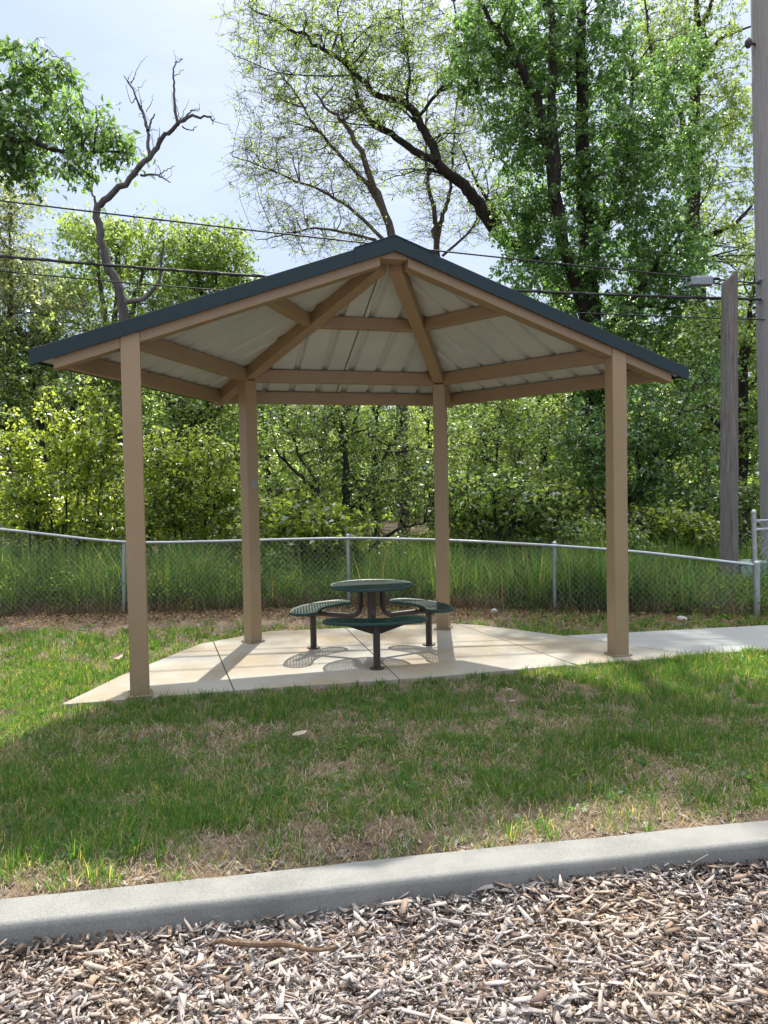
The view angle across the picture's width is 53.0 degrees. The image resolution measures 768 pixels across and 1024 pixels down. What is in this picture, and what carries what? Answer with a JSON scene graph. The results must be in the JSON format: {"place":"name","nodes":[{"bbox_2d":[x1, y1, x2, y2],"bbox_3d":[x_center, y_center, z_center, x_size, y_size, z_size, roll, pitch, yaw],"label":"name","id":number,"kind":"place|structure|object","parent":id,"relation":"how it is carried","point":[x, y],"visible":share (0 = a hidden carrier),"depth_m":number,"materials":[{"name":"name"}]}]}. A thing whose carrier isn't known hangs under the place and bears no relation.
{"place":"outdoors","nodes":[
{"label":"outdoors","id":0,"kind":"place"},
{"bbox_2d":[0,0,758,474],"label":"sky","id":1,"kind":"structure","parent":0,"point":[108,40],"materials":[{"name":"white"}]},
{"bbox_2d":[0,498,767,1023],"bbox_3d":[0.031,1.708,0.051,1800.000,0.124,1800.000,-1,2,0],"label":"ground","id":2,"kind":"structure","parent":0,"point":[376,828],"depth_m":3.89,"materials":[{"name":"green plant"}]},
{"bbox_2d":[0,344,39,481],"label":"background tree","id":3,"kind":"object","parent":2,"relation":"on","point":[2,440],"visible":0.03,"depth_m":27.75,"materials":[{"name":"green plant"}]},
{"bbox_2d":[0,538,43,564],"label":"shrub","id":4,"kind":"object","parent":2,"relation":"on","point":[19,548],"visible":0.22,"depth_m":13.28,"materials":[{"name":"green plant"}]},
{"bbox_2d":[0,374,98,496],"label":"background tree","id":5,"kind":"object","parent":2,"relation":"on","point":[27,427],"visible":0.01,"depth_m":30.16,"materials":[{"name":"green plant"}]},
{"bbox_2d":[0,172,108,555],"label":"sparse tree","id":6,"kind":"object","parent":2,"relation":"on","point":[10,293],"visible":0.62,"depth_m":18.59,"materials":[{"name":"green plant"}]},
{"bbox_2d":[0,376,148,561],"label":"leafy shrub","id":7,"kind":"object","parent":2,"relation":"on","point":[32,491],"visible":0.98,"depth_m":12.90,"materials":[{"name":"green plant"}]},
{"bbox_2d":[0,467,150,560],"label":"shrub","id":8,"kind":"object","parent":2,"relation":"on","point":[72,521],"visible":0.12,"depth_m":14.60,"materials":[{"name":"green plant"}]},
{"bbox_2d":[0,34,155,218],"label":"maple tree","id":9,"kind":"object","parent":2,"relation":"on","point":[20,161],"visible":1,"depth_m":14.44,"materials":[{"name":"green plant"}]},
{"bbox_2d":[0,306,157,550],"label":"broadleaf tree","id":10,"kind":"object","parent":2,"relation":"on","point":[28,394],"visible":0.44,"depth_m":17.65,"materials":[{"name":"green plant"}]},
{"bbox_2d":[17,198,215,549],"bbox_3d":[-7.241,-3.832,21.780,6.018,10.021,4.462,-1,2,0],"label":"broadleaf tree","id":11,"kind":"object","parent":2,"relation":"on","point":[119,240],"visible":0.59,"depth_m":21.29,"materials":[{"name":"green plant"}]},
{"bbox_2d":[113,652,122,658],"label":"dead leaf","id":12,"kind":"object","parent":2,"relation":"on","point":[118,655],"visible":1,"depth_m":7.49,"materials":[{"name":"beige plant"}]},
{"bbox_2d":[65,375,184,489],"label":"background tree","id":13,"kind":"object","parent":2,"relation":"on","point":[144,416],"visible":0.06,"depth_m":27.38,"materials":[{"name":"green plant"}]},
{"bbox_2d":[91,478,219,559],"bbox_3d":[-4.894,0.290,16.284,2.798,1.998,3.489,-1,2,16],"label":"shrub","id":14,"kind":"object","parent":2,"relation":"on","point":[151,531],"visible":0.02,"depth_m":16.35,"materials":[{"name":"green plant"}]},
{"bbox_2d":[83,55,229,540],"bbox_3d":[-3.979,-3.408,13.894,2.616,9.516,0.778,-1,2,16],"label":"dead tree","id":15,"kind":"object","parent":2,"relation":"on","point":[123,302],"visible":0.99,"depth_m":13.78,"materials":[{"name":"grey wood"}]},
{"bbox_2d":[114,419,263,558],"bbox_3d":[-3.470,-0.152,13.624,2.654,2.908,2.140,-1,2,0],"label":"leafy shrub","id":16,"kind":"object","parent":2,"relation":"on","point":[179,500],"visible":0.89,"depth_m":13.29,"materials":[{"name":"green plant"}]},
{"bbox_2d":[135,210,266,528],"bbox_3d":[-5.306,-3.861,22.806,3.957,10.017,4.010,0,2,29],"label":"broadleaf tree","id":17,"kind":"object","parent":2,"relation":"on","point":[219,258],"visible":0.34,"depth_m":22.25,"materials":[{"name":"green plant"}]},
{"bbox_2d":[146,392,261,493],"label":"background tree","id":18,"kind":"object","parent":2,"relation":"on","point":[189,423],"visible":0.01,"depth_m":31.21,"materials":[{"name":"green plant"}]},
{"bbox_2d":[146,518,262,559],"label":"shrub","id":19,"kind":"object","parent":2,"relation":"on","point":[188,532],"visible":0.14,"depth_m":13.79,"materials":[{"name":"green plant"}]},
{"bbox_2d":[110,387,299,540],"bbox_3d":[-4.225,-1.436,18.543,4.450,5.391,3.724,-1,2,0],"label":"broadleaf tree","id":20,"kind":"object","parent":2,"relation":"on","point":[221,413],"visible":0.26,"depth_m":17.99,"materials":[{"name":"green plant"}]},
{"bbox_2d":[222,502,307,560],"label":"shrub","id":21,"kind":"object","parent":2,"relation":"on","point":[260,529],"visible":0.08,"depth_m":15.10,"materials":[{"name":"green plant"}]},
{"bbox_2d":[210,404,331,497],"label":"background tree","id":22,"kind":"object","parent":2,"relation":"on","point":[262,407],"visible":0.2,"depth_m":26.65,"materials":[{"name":"green plant"}]},
{"bbox_2d":[292,730,306,735],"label":"dead leaf","id":23,"kind":"object","parent":2,"relation":"on","point":[299,732],"visible":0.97,"depth_m":5.07,"materials":[{"name":"beige plant"}]},
{"bbox_2d":[227,475,387,568],"bbox_3d":[-1.380,0.332,13.386,2.954,1.955,2.917,-2,2,-26],"label":"shrub","id":24,"kind":"object","parent":2,"relation":"on","point":[308,518],"visible":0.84,"depth_m":12.83,"materials":[{"name":"green plant"}]},
{"bbox_2d":[210,42,409,541],"bbox_3d":[-2.281,-6.355,23.734,5.983,14.845,4.068,-1,2,0],"label":"sparse tree","id":25,"kind":"object","parent":2,"relation":"on","point":[376,195],"visible":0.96,"depth_m":23.32,"materials":[{"name":"green plant"}]},
{"bbox_2d":[272,405,370,500],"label":"background tree","id":26,"kind":"object","parent":2,"relation":"on","point":[322,438],"visible":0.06,"depth_m":29.71,"materials":[{"name":"green plant"}]},
{"bbox_2d":[257,404,465,560],"bbox_3d":[-0.516,-0.983,14.600,4.193,4.326,3.289,-1,2,0],"label":"multi stem tree","id":27,"kind":"object","parent":2,"relation":"on","point":[364,492],"visible":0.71,"depth_m":14.27,"materials":[{"name":"green plant"}]},
{"bbox_2d":[61,623,684,708],"bbox_3d":[-0.076,1.457,7.950,5.642,0.104,2.658,-1,2,-13],"label":"concrete pad","id":28,"kind":"object","parent":2,"relation":"on","point":[278,660],"visible":0.7,"depth_m":7.42,"materials":[{"name":"beige concrete"}]},
{"bbox_2d":[28,234,688,698],"bbox_3d":[-0.225,-0.508,7.982,5.882,3.827,2.705,-2,2,-15],"label":"picnic shelter","id":29,"kind":"object","parent":28,"relation":"on","point":[394,320],"visible":0.99,"depth_m":7.39,"materials":[{"name":"beige paint"}]},
{"bbox_2d":[289,579,453,669],"bbox_3d":[-0.120,1.066,7.665,1.641,0.692,1.561,-1,2,0],"label":"picnic table","id":30,"kind":"object","parent":28,"relation":"on","point":[373,625],"visible":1,"depth_m":7.67,"materials":[{"name":"green metal"}]},
{"bbox_2d":[214,645,689,692],"bbox_3d":[0.009,1.458,7.966,5.754,0.078,2.619,-1,2,-13],"label":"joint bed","id":31,"kind":"object","parent":28,"relation":"in","point":[228,677],"visible":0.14,"depth_m":7.14,"materials":[{"name":"grey concrete"}]},
{"bbox_2d":[315,405,432,536],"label":"background tree","id":32,"kind":"object","parent":2,"relation":"on","point":[379,416],"visible":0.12,"depth_m":25.70,"materials":[{"name":"green plant"}]},
{"bbox_2d":[0,383,759,525],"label":"distant woods","id":33,"kind":"object","parent":2,"relation":"on","point":[468,430],"visible":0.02,"depth_m":39.51,"materials":[{"name":"green plant"}]},
{"bbox_2d":[0,528,760,616],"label":"chain link fence","id":34,"kind":"object","parent":2,"relation":"on","point":[755,564],"visible":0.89,"depth_m":10.56,"materials":[{"name":"metal"}]},
{"bbox_2d":[0,854,767,1023],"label":"wood chips","id":35,"kind":"object","parent":2,"relation":"on","point":[466,1003],"visible":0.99,"depth_m":2.82,"materials":[{"name":"beige wood"}]},
{"bbox_2d":[211,936,335,952],"bbox_3d":[-0.411,1.615,2.888,0.467,0.051,0.063,-1,2,1],"label":"stick","id":36,"kind":"object","parent":35,"relation":"on","point":[253,944],"visible":1,"depth_m":2.88,"materials":[{"name":"brown wood"}]},
{"bbox_2d":[0,509,767,618],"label":"tall grass","id":37,"kind":"structure","parent":2,"relation":"on","point":[567,562],"depth_m":11.03,"materials":[{"name":"green plant"}]},
{"bbox_2d":[0,820,767,956],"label":"kerb","id":38,"kind":"structure","parent":2,"relation":"on","point":[157,906],"depth_m":3.24,"materials":[{"name":"concrete"}]},
{"bbox_2d":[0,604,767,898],"bbox_3d":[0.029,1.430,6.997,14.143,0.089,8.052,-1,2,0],"label":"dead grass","id":39,"kind":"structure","parent":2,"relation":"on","point":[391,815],"depth_m":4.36,"materials":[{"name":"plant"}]},
{"bbox_2d":[0,602,767,633],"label":"leaf litter","id":40,"kind":"object","parent":2,"relation":"on","point":[223,612],"visible":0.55,"depth_m":10.04,"materials":[{"name":"brown plant"}]},
{"bbox_2d":[1,667,767,896],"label":"scattered wood chips","id":41,"kind":"object","parent":2,"relation":"on","point":[341,851],"visible":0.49,"depth_m":3.61,"materials":[{"name":"beige wood"}]},
{"bbox_2d":[210,0,584,441],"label":"walnut tree","id":42,"kind":"object","parent":2,"relation":"on","point":[483,210],"visible":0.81,"depth_m":23.99,"materials":[{"name":"green plant"}]},
{"bbox_2d":[375,534,434,562],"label":"shrub","id":43,"kind":"object","parent":2,"relation":"on","point":[406,545],"visible":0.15,"depth_m":14.79,"materials":[{"name":"green plant"}]},
{"bbox_2d":[382,405,481,531],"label":"background tree","id":44,"kind":"object","parent":2,"relation":"on","point":[430,417],"visible":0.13,"depth_m":28.59,"materials":[{"name":"green plant"}]},
{"bbox_2d":[423,526,471,546],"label":"shrub","id":45,"kind":"object","parent":2,"relation":"on","point":[434,532],"visible":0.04,"depth_m":16.48,"materials":[{"name":"green plant"}]},
{"bbox_2d":[390,52,508,256],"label":"sparse tree","id":46,"kind":"object","parent":2,"relation":"on","point":[436,230],"visible":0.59,"depth_m":26.65,"materials":[{"name":"green plant"}]},
{"bbox_2d":[416,396,550,535],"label":"background tree","id":47,"kind":"object","parent":2,"relation":"on","point":[462,410],"visible":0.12,"depth_m":25.36,"materials":[{"name":"green plant"}]},
{"bbox_2d":[407,460,583,558],"bbox_3d":[2.119,0.157,14.025,3.005,2.146,3.747,-1,2,14],"label":"shrub","id":48,"kind":"object","parent":2,"relation":"on","point":[518,502],"visible":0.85,"depth_m":13.73,"materials":[{"name":"green plant"}]},
{"bbox_2d":[425,395,605,547],"bbox_3d":[2.445,-0.832,15.358,3.036,4.093,3.048,-3,2,-41],"label":"leafy shrub","id":49,"kind":"object","parent":2,"relation":"on","point":[488,423],"visible":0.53,"depth_m":15.20,"materials":[{"name":"green plant"}]},
{"bbox_2d":[480,394,582,483],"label":"background tree","id":50,"kind":"object","parent":2,"relation":"on","point":[536,473],"visible":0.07,"depth_m":29.05,"materials":[{"name":"green plant"}]},
{"bbox_2d":[467,469,605,553],"bbox_3d":[3.152,0.104,15.623,3.191,2.112,3.150,0,2,33],"label":"shrub","id":51,"kind":"object","parent":2,"relation":"on","point":[586,494],"visible":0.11,"depth_m":15.27,"materials":[{"name":"green plant"}]},
{"bbox_2d":[437,0,730,538],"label":"elm tree","id":52,"kind":"object","parent":2,"relation":"on","point":[539,82],"visible":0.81,"depth_m":20.79,"materials":[{"name":"green plant"}]},
{"bbox_2d":[548,513,658,560],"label":"shrub","id":53,"kind":"object","parent":2,"relation":"on","point":[585,530],"visible":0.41,"depth_m":13.36,"materials":[{"name":"green plant"}]},
{"bbox_2d":[527,311,694,494],"bbox_3d":[7.875,-3.174,26.883,5.376,7.880,5.744,-2,2,-22],"label":"background tree","id":54,"kind":"object","parent":2,"relation":"on","point":[560,410],"visible":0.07,"depth_m":26.92,"materials":[{"name":"green plant"}]},
{"bbox_2d":[541,333,742,547],"bbox_3d":[5.248,-1.221,15.828,4.053,4.727,3.334,-1,2,0],"label":"leafy shrub","id":55,"kind":"object","parent":2,"relation":"on","point":[656,477],"visible":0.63,"depth_m":15.63,"materials":[{"name":"green plant"}]},
{"bbox_2d":[568,625,767,655],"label":"walkway","id":56,"kind":"structure","parent":2,"relation":"on","point":[698,640],"depth_m":8.14,"materials":[{"name":"grey concrete"}]},
{"bbox_2d":[627,316,719,505],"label":"background tree","id":57,"kind":"object","parent":2,"relation":"on","point":[666,427],"visible":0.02,"depth_m":30.73,"materials":[{"name":"green plant"}]},
{"bbox_2d":[628,491,719,553],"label":"shrub","id":58,"kind":"object","parent":2,"relation":"on","point":[699,526],"visible":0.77,"depth_m":14.41,"materials":[{"name":"green plant"}]},
{"bbox_2d":[616,0,754,523],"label":"locust tree","id":59,"kind":"object","parent":2,"relation":"on","point":[731,120],"visible":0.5,"depth_m":27.26,"materials":[{"name":"green plant"}]},
{"bbox_2d":[648,476,759,552],"bbox_3d":[7.241,0.134,16.520,3.230,1.850,2.590,-2,2,-17],"label":"shrub","id":60,"kind":"object","parent":2,"relation":"on","point":[746,492],"visible":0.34,"depth_m":16.00,"materials":[{"name":"green plant"}]},
{"bbox_2d":[655,259,758,549],"bbox_3d":[9.183,-2.862,18.982,5.845,7.673,4.481,-1,2,0],"label":"broadleaf tree","id":61,"kind":"object","parent":2,"relation":"on","point":[747,436],"visible":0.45,"depth_m":18.84,"materials":[{"name":"green plant"}]},
{"bbox_2d":[662,292,758,501],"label":"background tree","id":62,"kind":"object","parent":2,"relation":"on","point":[753,386],"visible":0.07,"depth_m":25.35,"materials":[{"name":"green plant"}]},
{"bbox_2d":[720,271,738,579],"bbox_3d":[5.364,-1.222,11.965,0.284,5.018,0.278,-1,2,0],"label":"utility pole","id":63,"kind":"object","parent":2,"relation":"on","point":[729,476],"visible":0.91,"depth_m":11.87,"materials":[{"name":"grey wood"}]},
{"bbox_2d":[739,559,766,581],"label":"utility pedestal","id":64,"kind":"object","parent":2,"relation":"on","point":[749,568],"visible":0.17,"depth_m":12.01,"materials":[{"name":"green plastic"}]},
{"bbox_2d":[744,0,767,562],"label":"utility pole","id":65,"kind":"object","parent":2,"relation":"on","point":[757,42],"visible":0.96,"depth_m":12.14,"materials":[{"name":"grey wood"}]},
{"bbox_2d":[0,200,759,283],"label":"utility cable","id":66,"kind":"object","parent":65,"relation":"attached to","point":[356,241],"visible":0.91,"depth_m":11.98,"materials":[{"name":"black rubber"}]},
{"bbox_2d":[681,276,719,286],"bbox_3d":[4.988,-3.631,12.119,0.600,0.145,0.140,-1,2,0],"label":"cable splice box","id":67,"kind":"object","parent":66,"relation":"hanging from","point":[700,281],"visible":1,"depth_m":12.05,"materials":[{"name":"metal"}]},
{"bbox_2d":[0,254,761,300],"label":"utility cable","id":68,"kind":"object","parent":65,"relation":"attached to","point":[261,276],"visible":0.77,"depth_m":11.94,"materials":[{"name":"black rubber"}]},
{"bbox_2d":[0,270,764,319],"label":"utility cable","id":69,"kind":"object","parent":65,"relation":"attached to","point":[219,290],"visible":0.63,"depth_m":11.95,"materials":[{"name":"black rubber"}]},
{"bbox_2d":[713,281,759,285],"bbox_3d":[5.524,-3.616,12.170,0.853,0.087,0.024,-1,2,-3],"label":"utility cable","id":70,"kind":"object","parent":65,"relation":"attached to","point":[738,284],"visible":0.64,"depth_m":12.17,"materials":[{"name":"black rubber"}]},
{"bbox_2d":[751,510,767,603],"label":"chain link gate","id":71,"kind":"structure","parent":2,"relation":"on","point":[754,528],"depth_m":9.60,"materials":[{"name":"metal"}]}
]}

